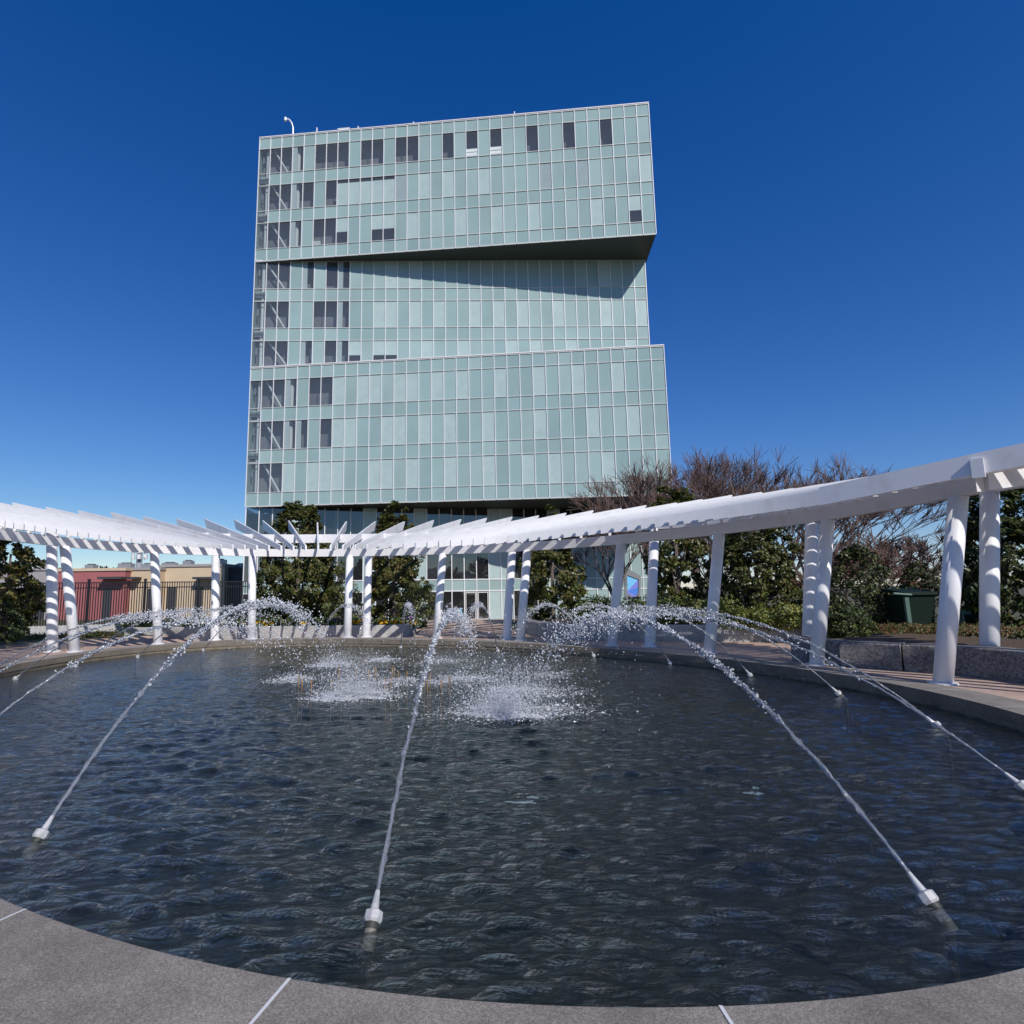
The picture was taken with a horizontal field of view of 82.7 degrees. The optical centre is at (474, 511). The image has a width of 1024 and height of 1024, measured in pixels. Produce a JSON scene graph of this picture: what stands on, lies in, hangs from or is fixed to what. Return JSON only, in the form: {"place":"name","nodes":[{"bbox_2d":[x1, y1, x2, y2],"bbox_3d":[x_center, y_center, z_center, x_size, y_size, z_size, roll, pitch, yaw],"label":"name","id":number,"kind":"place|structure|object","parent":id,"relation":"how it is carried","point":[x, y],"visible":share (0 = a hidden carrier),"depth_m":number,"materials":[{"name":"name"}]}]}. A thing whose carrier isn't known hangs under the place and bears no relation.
{"place":"outdoors","nodes":[
{"label":"outdoors","id":0,"kind":"place"},
{"bbox_2d":[0,563,74,619],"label":"shop building","id":1,"kind":"structure","parent":0,"point":[40,575],"depth_m":61.70,"materials":[{"name":"grey paint"}]},
{"bbox_2d":[33,591,44,619],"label":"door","id":2,"kind":"structure","parent":1,"relation":"in","point":[43,591],"depth_m":61.13,"materials":[{"name":"grey"}]},
{"bbox_2d":[127,562,177,618],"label":"shop building","id":3,"kind":"structure","parent":0,"point":[142,573],"depth_m":60.66,"materials":[{"name":"beige paint"}]},
{"bbox_2d":[146,589,151,617],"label":"door","id":4,"kind":"structure","parent":3,"relation":"in","point":[148,589],"depth_m":60.31,"materials":[{"name":"grey"}]},
{"bbox_2d":[160,559,237,617],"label":"shop building","id":5,"kind":"structure","parent":0,"point":[188,570],"depth_m":61.65,"materials":[{"name":"beige paint"}]},
{"bbox_2d":[166,588,175,617],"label":"door","id":6,"kind":"structure","parent":5,"relation":"in","point":[168,588],"depth_m":61.34,"materials":[{"name":"grey"}]},
{"bbox_2d":[194,587,202,617],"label":"door","id":7,"kind":"structure","parent":5,"relation":"in","point":[201,589],"depth_m":61.31,"materials":[{"name":"grey"}]},
{"bbox_2d":[227,563,242,616],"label":"shop building","id":8,"kind":"structure","parent":0,"point":[235,574],"depth_m":62.59,"materials":[{"name":"grey"}]},
{"bbox_2d":[415,619,516,636],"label":"path","id":9,"kind":"structure","parent":0,"point":[485,624],"depth_m":22.27,"materials":[{"name":"concrete"}]},
{"bbox_2d":[0,665,1023,1006],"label":"pool floor","id":10,"kind":"structure","parent":0,"point":[700,961],"depth_m":5.24,"materials":[{"name":"blue liquid"}]},
{"bbox_2d":[7,674,19,709],"bbox_3d":[-9.486,3.703,11.942,0.251,0.708,0.104,-1,-8,0],"label":"fountain nozzle","id":11,"kind":"object","parent":10,"relation":"on","point":[16,678],"visible":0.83,"depth_m":11.95,"materials":[{"name":"grey"}]},
{"bbox_2d":[20,815,53,908],"bbox_3d":[-3.075,2.544,4.066,0.106,0.727,0.219,-1,-8,0],"label":"fountain nozzle","id":12,"kind":"object","parent":10,"relation":"on","point":[42,833],"visible":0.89,"depth_m":4.02,"materials":[{"name":"grey"}]},
{"bbox_2d":[70,664,78,692],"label":"fountain nozzle","id":13,"kind":"object","parent":10,"relation":"on","point":[75,666],"visible":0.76,"depth_m":13.95,"materials":[{"name":"grey"}]},
{"bbox_2d":[360,889,382,990],"bbox_3d":[-0.524,2.366,2.966,0.100,0.717,0.240,-1,-8,0],"label":"fountain nozzle","id":14,"kind":"object","parent":10,"relation":"on","point":[373,916],"visible":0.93,"depth_m":2.93,"materials":[{"name":"grey"}]},
{"bbox_2d":[440,679,441,722],"bbox_3d":[-0.578,3.313,10.105,0.024,0.770,0.024,2,-8,-22],"label":"brass pipe","id":15,"kind":"object","parent":10,"relation":"on","point":[441,697],"visible":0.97,"depth_m":10.11,"materials":[{"name":"brown"}]},
{"bbox_2d":[0,644,1023,779],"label":"pool wall","id":16,"kind":"structure","parent":10,"relation":"on","point":[986,719],"depth_m":12.67,"materials":[{"name":"concrete"}]},
{"bbox_2d":[0,638,1023,1023],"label":"pool coping","id":17,"kind":"object","parent":16,"relation":"on","point":[54,972],"visible":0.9,"depth_m":2.18,"materials":[{"name":"concrete"}]},
{"bbox_2d":[0,638,999,1023],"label":"coping joints","id":18,"kind":"object","parent":17,"relation":"on","point":[290,978],"visible":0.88,"depth_m":2.17,"materials":[{"name":"grey"}]},
{"bbox_2d":[591,652,596,680],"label":"fountain nozzle","id":19,"kind":"object","parent":10,"relation":"on","point":[593,655],"visible":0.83,"depth_m":14.59,"materials":[{"name":"grey"}]},
{"bbox_2d":[667,659,675,691],"bbox_3d":[4.393,3.636,12.945,0.205,0.734,0.100,3,-9,-28],"label":"fountain nozzle","id":20,"kind":"object","parent":10,"relation":"on","point":[671,664],"visible":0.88,"depth_m":12.95,"materials":[{"name":"grey"}]},
{"bbox_2d":[745,670,757,706],"bbox_3d":[5.293,3.373,11.068,0.215,0.730,0.100,-1,-8,0],"label":"fountain nozzle","id":21,"kind":"object","parent":10,"relation":"on","point":[749,674],"visible":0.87,"depth_m":11.06,"materials":[{"name":"grey"}]},
{"bbox_2d":[831,687,849,734],"bbox_3d":[5.723,3.099,9.056,0.226,0.725,0.100,-2,-8,9],"label":"fountain nozzle","id":22,"kind":"object","parent":10,"relation":"on","point":[838,693],"visible":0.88,"depth_m":9.04,"materials":[{"name":"grey"}]},
{"bbox_2d":[906,872,959,983],"bbox_3d":[2.453,2.337,3.077,0.100,0.724,0.228,3,-9,-26],"label":"fountain nozzle","id":23,"kind":"object","parent":10,"relation":"on","point":[925,897],"visible":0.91,"depth_m":3.05,"materials":[{"name":"grey metal"}]},
{"bbox_2d":[926,716,954,780],"bbox_3d":[5.567,2.816,6.925,0.237,0.718,0.100,-5,-9,26],"label":"fountain nozzle","id":24,"kind":"object","parent":10,"relation":"on","point":[947,742],"visible":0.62,"depth_m":6.88,"materials":[{"name":"grey"}]},
{"bbox_2d":[1004,772,1023,792],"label":"fountain nozzle","id":25,"kind":"object","parent":10,"relation":"on","point":[1019,784],"visible":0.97,"depth_m":4.84,"materials":[{"name":"grey"}]},
{"bbox_2d":[0,646,1023,1006],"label":"water","id":26,"kind":"structure","parent":0,"point":[396,690],"depth_m":4.86,"materials":[{"name":"liquid"}]},
{"bbox_2d":[0,611,331,689],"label":"water jet","id":27,"kind":"object","parent":26,"relation":"on","point":[97,627],"visible":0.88,"depth_m":8.79},
{"bbox_2d":[0,607,333,678],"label":"water jet","id":28,"kind":"object","parent":26,"relation":"on","point":[107,619],"visible":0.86,"depth_m":10.37},
{"bbox_2d":[20,606,322,682],"bbox_3d":[-5.968,2.618,11.555,6.927,1.471,0.415,-2,-8,9],"label":"water jet","id":29,"kind":"object","parent":26,"relation":"on","point":[150,613],"visible":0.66,"depth_m":11.68},
{"bbox_2d":[0,613,344,714],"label":"water jet","id":30,"kind":"object","parent":26,"relation":"on","point":[173,624],"visible":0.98,"depth_m":7.34},
{"bbox_2d":[79,606,328,677],"bbox_3d":[-6.219,2.783,12.727,7.113,1.430,0.484,-3,-8,19],"label":"water jet","id":31,"kind":"object","parent":26,"relation":"on","point":[178,611],"visible":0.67,"depth_m":12.84},
{"bbox_2d":[52,593,361,816],"bbox_3d":[-2.528,1.840,7.018,0.592,1.710,5.597,-2,-8,11],"label":"water jet","id":32,"kind":"object","parent":26,"relation":"on","point":[244,606],"visible":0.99,"depth_m":6.01},
{"bbox_2d":[140,605,356,677],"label":"water jet","id":33,"kind":"object","parent":26,"relation":"on","point":[227,607],"visible":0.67,"depth_m":13.88},
{"bbox_2d":[205,603,369,669],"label":"water jet","id":34,"kind":"object","parent":26,"relation":"on","point":[271,609],"visible":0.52,"depth_m":15.12},
{"bbox_2d":[318,602,402,671],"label":"water jet","id":35,"kind":"object","parent":26,"relation":"on","point":[351,605],"visible":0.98,"depth_m":14.84},
{"bbox_2d":[401,600,424,670],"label":"water jet","id":36,"kind":"object","parent":26,"relation":"on","point":[407,605],"visible":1,"depth_m":14.67},
{"bbox_2d":[376,603,493,889],"bbox_3d":[-0.142,1.773,6.287,0.530,1.573,6.265,-1,-8,4],"label":"water jet","id":37,"kind":"object","parent":26,"relation":"on","point":[451,614],"visible":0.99,"depth_m":4.50},
{"bbox_2d":[260,657,638,728],"bbox_3d":[-0.798,3.188,11.007,5.872,0.110,8.688,6,-10,-41],"label":"foam","id":38,"kind":"object","parent":26,"relation":"on","point":[435,682],"visible":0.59,"depth_m":9.32,"materials":[{"name":"liquid"}]},
{"bbox_2d":[454,601,496,667],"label":"water jet","id":39,"kind":"object","parent":26,"relation":"on","point":[481,605],"visible":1,"depth_m":14.25},
{"bbox_2d":[212,584,803,766],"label":"splash droplets","id":40,"kind":"object","parent":26,"relation":"on","point":[488,707],"visible":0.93,"depth_m":9.30,"materials":[{"name":"liquid"}]},
{"bbox_2d":[487,599,591,670],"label":"water jet","id":41,"kind":"object","parent":26,"relation":"on","point":[548,605],"visible":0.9,"depth_m":13.29},
{"bbox_2d":[503,601,667,673],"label":"water jet","id":42,"kind":"object","parent":26,"relation":"on","point":[599,605],"visible":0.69,"depth_m":12.28},
{"bbox_2d":[524,602,745,679],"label":"water jet","id":43,"kind":"object","parent":26,"relation":"on","point":[648,607],"visible":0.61,"depth_m":11.13},
{"bbox_2d":[518,602,831,686],"bbox_3d":[3.152,2.253,9.747,5.055,1.450,0.445,-3,-8,14],"label":"water jet","id":44,"kind":"object","parent":26,"relation":"on","point":[718,617],"visible":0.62,"depth_m":9.73},
{"bbox_2d":[500,605,910,872],"bbox_3d":[1.496,1.715,5.824,0.540,1.549,5.400,3,-8,-24],"label":"water jet","id":45,"kind":"object","parent":26,"relation":"on","point":[629,617],"visible":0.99,"depth_m":4.77},
{"bbox_2d":[519,606,925,715],"bbox_3d":[2.982,2.097,8.414,5.607,1.441,0.610,-6,-9,34],"label":"water jet","id":46,"kind":"object","parent":26,"relation":"on","point":[762,624],"visible":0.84,"depth_m":8.12},
{"bbox_2d":[743,786,762,794],"bbox_3d":[2.386,2.398,4.979,0.163,0.024,0.191,-1,-8,0],"label":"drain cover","id":47,"kind":"object","parent":26,"relation":"in","point":[752,792],"visible":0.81,"depth_m":4.99,"materials":[{"name":"grey metal"}]},
{"bbox_2d":[505,608,1005,773],"bbox_3d":[2.435,1.913,7.185,0.420,1.442,6.044,6,-10,-42],"label":"water jet","id":48,"kind":"object","parent":26,"relation":"on","point":[735,625],"visible":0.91,"depth_m":6.32},
{"bbox_2d":[0,629,1023,700],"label":"plaza paving","id":49,"kind":"structure","parent":0,"point":[772,651],"depth_m":14.74,"materials":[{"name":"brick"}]},
{"bbox_2d":[0,603,33,642],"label":"bush","id":50,"kind":"object","parent":49,"relation":"on","point":[15,632],"visible":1,"depth_m":17.23,"materials":[{"name":"green plant"}]},
{"bbox_2d":[124,620,415,640],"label":"planter wall","id":51,"kind":"structure","parent":49,"relation":"on","point":[392,630],"depth_m":21.45,"materials":[{"name":"concrete"}]},
{"bbox_2d":[409,620,418,627],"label":"pansy clump","id":52,"kind":"object","parent":51,"relation":"on","point":[413,625],"visible":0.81,"depth_m":21.67,"materials":[{"name":"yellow plant"}]},
{"bbox_2d":[0,443,1023,685],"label":"pergola","id":53,"kind":"object","parent":49,"relation":"on","point":[988,476],"visible":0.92,"depth_m":14.97,"materials":[{"name":"white paint"}]},
{"bbox_2d":[517,617,801,641],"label":"planter wall","id":54,"kind":"structure","parent":49,"relation":"on","point":[691,633],"depth_m":16.50,"materials":[{"name":"stone"}]},
{"bbox_2d":[790,635,847,665],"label":"seat wall","id":55,"kind":"structure","parent":49,"relation":"on","point":[832,647],"depth_m":11.38,"materials":[{"name":"stone"}]},
{"bbox_2d":[826,603,877,638],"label":"bush","id":56,"kind":"object","parent":49,"relation":"on","point":[856,617],"visible":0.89,"depth_m":14.11,"materials":[{"name":"green plant"}]},
{"bbox_2d":[839,641,906,671],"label":"seat wall","id":57,"kind":"structure","parent":49,"relation":"on","point":[881,655],"depth_m":10.49,"materials":[{"name":"stone"}]},
{"bbox_2d":[902,643,934,673],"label":"seat wall","id":58,"kind":"structure","parent":49,"relation":"on","point":[918,657],"depth_m":9.98,"materials":[{"name":"stone"}]},
{"bbox_2d":[955,645,1023,683],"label":"seat wall","id":59,"kind":"structure","parent":49,"relation":"on","point":[998,663],"depth_m":9.14,"materials":[{"name":"stone"}]},
{"bbox_2d":[0,586,1023,645],"bbox_3d":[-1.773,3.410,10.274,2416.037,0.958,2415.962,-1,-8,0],"label":"ground","id":60,"kind":"structure","parent":0,"point":[1016,614],"depth_m":45.55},
{"bbox_2d":[0,540,45,643],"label":"magnolia tree","id":61,"kind":"object","parent":60,"relation":"on","point":[18,572],"visible":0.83,"depth_m":18.81,"materials":[{"name":"green plant"}]},
{"bbox_2d":[8,629,134,639],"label":"ground cover","id":62,"kind":"object","parent":60,"relation":"on","point":[97,634],"visible":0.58,"depth_m":20.92,"materials":[{"name":"green plant"}]},
{"bbox_2d":[27,624,122,635],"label":"ribbed wall","id":63,"kind":"structure","parent":60,"relation":"on","point":[37,629],"depth_m":24.66,"materials":[{"name":"concrete"}]},
{"bbox_2d":[58,562,134,619],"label":"shop building","id":64,"kind":"structure","parent":60,"relation":"on","point":[120,573],"depth_m":59.60,"materials":[{"name":"red paint"}]},
{"bbox_2d":[101,589,112,618],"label":"door","id":65,"kind":"structure","parent":64,"relation":"in","point":[103,589],"depth_m":59.31,"materials":[{"name":"grey"}]},
{"bbox_2d":[8,578,247,633],"bbox_3d":[-16.589,4.535,26.905,11.767,2.848,0.138,2,-8,-17],"label":"picket fence","id":66,"kind":"object","parent":60,"relation":"on","point":[145,582],"visible":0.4,"depth_m":27.20,"materials":[{"name":"black metal"}]},
{"bbox_2d":[131,552,147,567],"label":"antenna mast","id":67,"kind":"object","parent":60,"relation":"on","point":[139,557],"visible":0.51,"depth_m":79.60,"materials":[{"name":"grey metal"}]},
{"bbox_2d":[150,622,375,626],"bbox_3d":[-7.758,4.797,23.869,10.647,0.480,4.289,-1,-8,3],"label":"planting bed","id":68,"kind":"object","parent":60,"relation":"on","point":[279,625],"visible":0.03,"depth_m":22.75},
{"bbox_2d":[256,621,274,625],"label":"pansy clump","id":69,"kind":"object","parent":68,"relation":"on","point":[267,623],"visible":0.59,"depth_m":22.21,"materials":[{"name":"yellow plant"}]},
{"bbox_2d":[116,615,419,629],"bbox_3d":[-8.087,4.353,22.818,12.063,0.606,1.528,-1,-8,4],"label":"flower foliage","id":70,"kind":"object","parent":68,"relation":"on","point":[278,623],"visible":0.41,"depth_m":22.70,"materials":[{"name":"green plant"}]},
{"bbox_2d":[245,500,345,622],"bbox_3d":[-7.817,2.349,25.955,4.307,5.748,4.157,-1,-8,0],"label":"magnolia tree","id":71,"kind":"object","parent":68,"relation":"on","point":[296,572],"visible":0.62,"depth_m":25.14,"materials":[{"name":"green plant"}]},
{"bbox_2d":[329,616,343,624],"bbox_3d":[-5.250,4.200,22.239,0.545,0.405,0.581,6,-10,-42],"label":"purple kale","id":72,"kind":"object","parent":68,"relation":"on","point":[336,622],"visible":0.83,"depth_m":22.21,"materials":[{"name":"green plant"}]},
{"bbox_2d":[321,578,362,622],"bbox_3d":[-5.412,3.774,23.679,1.766,2.176,1.980,-1,-8,0],"label":"evergreen shrub","id":73,"kind":"object","parent":68,"relation":"on","point":[336,588],"visible":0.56,"depth_m":23.66,"materials":[{"name":"green plant"}]},
{"bbox_2d":[352,619,362,624],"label":"pansy clump","id":74,"kind":"object","parent":68,"relation":"on","point":[357,622],"visible":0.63,"depth_m":22.16,"materials":[{"name":"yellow plant"}]},
{"bbox_2d":[384,620,403,625],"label":"pansy clump","id":75,"kind":"object","parent":68,"relation":"on","point":[391,622],"visible":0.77,"depth_m":21.67,"materials":[{"name":"yellow plant"}]},
{"bbox_2d":[371,500,427,619],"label":"magnolia tree","id":76,"kind":"object","parent":60,"relation":"on","point":[388,571],"visible":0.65,"depth_m":25.55,"materials":[{"name":"green plant"}]},
{"bbox_2d":[396,576,435,627],"bbox_3d":[-2.342,3.741,23.730,1.882,2.239,1.758,-1,-8,0],"label":"evergreen shrub","id":77,"kind":"object","parent":60,"relation":"on","point":[423,608],"visible":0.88,"depth_m":23.52,"materials":[{"name":"green plant"}]},
{"bbox_2d":[241,102,671,622],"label":"office tower","id":78,"kind":"structure","parent":60,"relation":"on","point":[450,321],"depth_m":49.34,"materials":[{"name":"teal glass"}]},
{"bbox_2d":[284,117,293,133],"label":"roof davit","id":79,"kind":"object","parent":78,"relation":"on","point":[285,119],"visible":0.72,"depth_m":53.05,"materials":[{"name":"white metal"}]},
{"bbox_2d":[518,504,588,619],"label":"magnolia tree","id":80,"kind":"object","parent":60,"relation":"on","point":[567,576],"visible":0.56,"depth_m":24.07,"materials":[{"name":"green plant"}]},
{"bbox_2d":[571,486,648,595],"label":"bare tree","id":81,"kind":"object","parent":60,"relation":"on","point":[607,548],"visible":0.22,"depth_m":28.05,"materials":[{"name":"brown plant"}]},
{"bbox_2d":[624,568,640,601],"bbox_3d":[8.132,4.500,29.710,0.867,3.401,0.120,-1,-8,0],"label":"poster stand","id":82,"kind":"object","parent":60,"relation":"on","point":[632,583],"visible":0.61,"depth_m":29.78,"materials":[{"name":"grey metal"}]},
{"bbox_2d":[568,454,761,607],"bbox_3d":[10.463,1.332,32.031,10.254,10.332,9.801,-1,-8,0],"label":"bare tree","id":83,"kind":"object","parent":60,"relation":"on","point":[638,492],"visible":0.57,"depth_m":31.42,"materials":[{"name":"brown plant"}]},
{"bbox_2d":[536,617,801,624],"bbox_3d":[6.034,3.824,18.717,9.413,0.660,4.606,-5,-9,27],"label":"planting bed","id":84,"kind":"object","parent":60,"relation":"on","point":[560,620],"visible":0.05,"depth_m":19.17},
{"bbox_2d":[570,594,738,624],"bbox_3d":[5.395,3.064,17.899,5.068,1.118,1.619,-4,-8,23],"label":"clipped hedge","id":85,"kind":"object","parent":84,"relation":"on","point":[673,599],"visible":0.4,"depth_m":17.50,"materials":[{"name":"green plant"}]},
{"bbox_2d":[719,602,841,631],"bbox_3d":[8.046,2.832,15.591,3.533,0.829,1.240,-6,-9,34],"label":"clipped hedge","id":86,"kind":"object","parent":84,"relation":"on","point":[769,617],"visible":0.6,"depth_m":15.52,"materials":[{"name":"green plant"}]},
{"bbox_2d":[641,485,710,617],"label":"magnolia tree","id":87,"kind":"object","parent":60,"relation":"on","point":[671,567],"visible":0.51,"depth_m":23.56,"materials":[{"name":"green plant"}]},
{"bbox_2d":[618,446,761,596],"bbox_3d":[12.973,1.749,34.544,9.076,10.531,9.399,-5,-9,31],"label":"bare tree","id":88,"kind":"object","parent":60,"relation":"on","point":[699,465],"visible":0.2,"depth_m":32.97,"materials":[{"name":"brown plant"}]},
{"bbox_2d":[646,530,756,619],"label":"bare tree","id":89,"kind":"object","parent":60,"relation":"on","point":[709,539],"visible":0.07,"depth_m":29.83,"materials":[{"name":"plant"}]},
{"bbox_2d":[706,527,804,620],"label":"magnolia tree","id":90,"kind":"object","parent":60,"relation":"on","point":[750,590],"visible":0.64,"depth_m":21.12,"materials":[{"name":"green plant"}]},
{"bbox_2d":[685,446,860,579],"bbox_3d":[17.739,1.270,34.857,9.972,11.443,9.040,-1,-8,0],"label":"bare tree","id":91,"kind":"object","parent":60,"relation":"on","point":[738,470],"visible":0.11,"depth_m":35.48,"materials":[{"name":"brown plant"}]},
{"bbox_2d":[701,445,886,601],"bbox_3d":[17.321,1.516,32.997,9.057,10.469,7.758,-1,-8,0],"label":"bare tree","id":92,"kind":"object","parent":60,"relation":"on","point":[778,478],"visible":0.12,"depth_m":32.46,"materials":[{"name":"brown plant"}]},
{"bbox_2d":[742,451,915,580],"bbox_3d":[21.315,1.641,36.292,10.859,10.995,10.845,-6,-9,35],"label":"bare tree","id":93,"kind":"object","parent":60,"relation":"on","point":[841,478],"visible":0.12,"depth_m":35.69,"materials":[{"name":"brown plant"}]},
{"bbox_2d":[751,463,946,597],"bbox_3d":[19.105,1.899,29.932,9.406,8.844,6.840,-3,-8,13],"label":"bare tree","id":94,"kind":"object","parent":60,"relation":"on","point":[896,521],"visible":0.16,"depth_m":29.31,"materials":[{"name":"brown plant"}]},
{"bbox_2d":[792,540,920,609],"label":"bare tree","id":95,"kind":"object","parent":60,"relation":"on","point":[799,581],"visible":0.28,"depth_m":20.48,"materials":[{"name":"plant"}]},
{"bbox_2d":[829,543,898,636],"bbox_3d":[11.135,2.306,16.880,2.126,2.772,1.947,2,-8,-21],"label":"evergreen shrub","id":96,"kind":"object","parent":60,"relation":"on","point":[872,589],"visible":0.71,"depth_m":16.55,"materials":[{"name":"green plant"}]},
{"bbox_2d":[830,526,964,620],"bbox_3d":[16.713,2.789,23.587,5.209,4.257,4.922,-1,-8,0],"label":"bare tree","id":97,"kind":"object","parent":60,"relation":"on","point":[920,547],"visible":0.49,"depth_m":23.06,"materials":[{"name":"brown plant"}]},
{"bbox_2d":[881,588,937,625],"bbox_3d":[11.552,2.575,15.550,1.202,1.041,0.950,-1,-8,0],"label":"waste bin","id":98,"kind":"object","parent":60,"relation":"on","point":[905,605],"visible":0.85,"depth_m":15.24,"materials":[{"name":"green plastic"}]},
{"bbox_2d":[897,560,960,622],"bbox_3d":[15.293,2.802,19.827,2.046,2.291,1.903,-1,-8,0],"label":"evergreen shrub","id":99,"kind":"object","parent":60,"relation":"on","point":[923,576],"visible":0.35,"depth_m":19.61,"materials":[{"name":"green plant"}]},
{"bbox_2d":[835,633,1023,648],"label":"planting bed","id":100,"kind":"object","parent":60,"relation":"on","point":[907,638],"visible":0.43,"depth_m":11.14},
{"bbox_2d":[848,621,1023,638],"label":"ground cover","id":101,"kind":"object","parent":60,"relation":"on","point":[968,629],"visible":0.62,"depth_m":13.04,"materials":[{"name":"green plant"}]},
{"bbox_2d":[937,576,977,636],"bbox_3d":[13.784,2.571,16.263,1.396,1.898,1.300,7,-11,-44],"label":"evergreen shrub","id":102,"kind":"object","parent":60,"relation":"on","point":[961,606],"visible":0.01,"depth_m":15.96,"materials":[{"name":"green plant"}]},
{"bbox_2d":[959,611,976,624],"bbox_3d":[12.876,2.814,15.232,0.420,0.426,0.410,-1,-8,0],"label":"utility box","id":103,"kind":"object","parent":60,"relation":"on","point":[967,616],"visible":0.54,"depth_m":15.05,"materials":[{"name":"green paint"}]},
{"bbox_2d":[940,488,1023,638],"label":"magnolia tree","id":104,"kind":"object","parent":60,"relation":"on","point":[1012,528],"visible":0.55,"depth_m":14.65,"materials":[{"name":"green plant"}]},
{"bbox_2d":[0,0,1023,588],"label":"sky","id":105,"kind":"structure","parent":0,"point":[835,262],"materials":[{"name":"blue"}]},
{"bbox_2d":[505,796,538,803],"bbox_3d":[0.395,2.405,4.835,0.288,0.024,0.148,-1,-8,0],"label":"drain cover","id":106,"kind":"object","parent":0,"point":[523,801],"visible":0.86,"depth_m":4.85,"materials":[{"name":"grey metal"}]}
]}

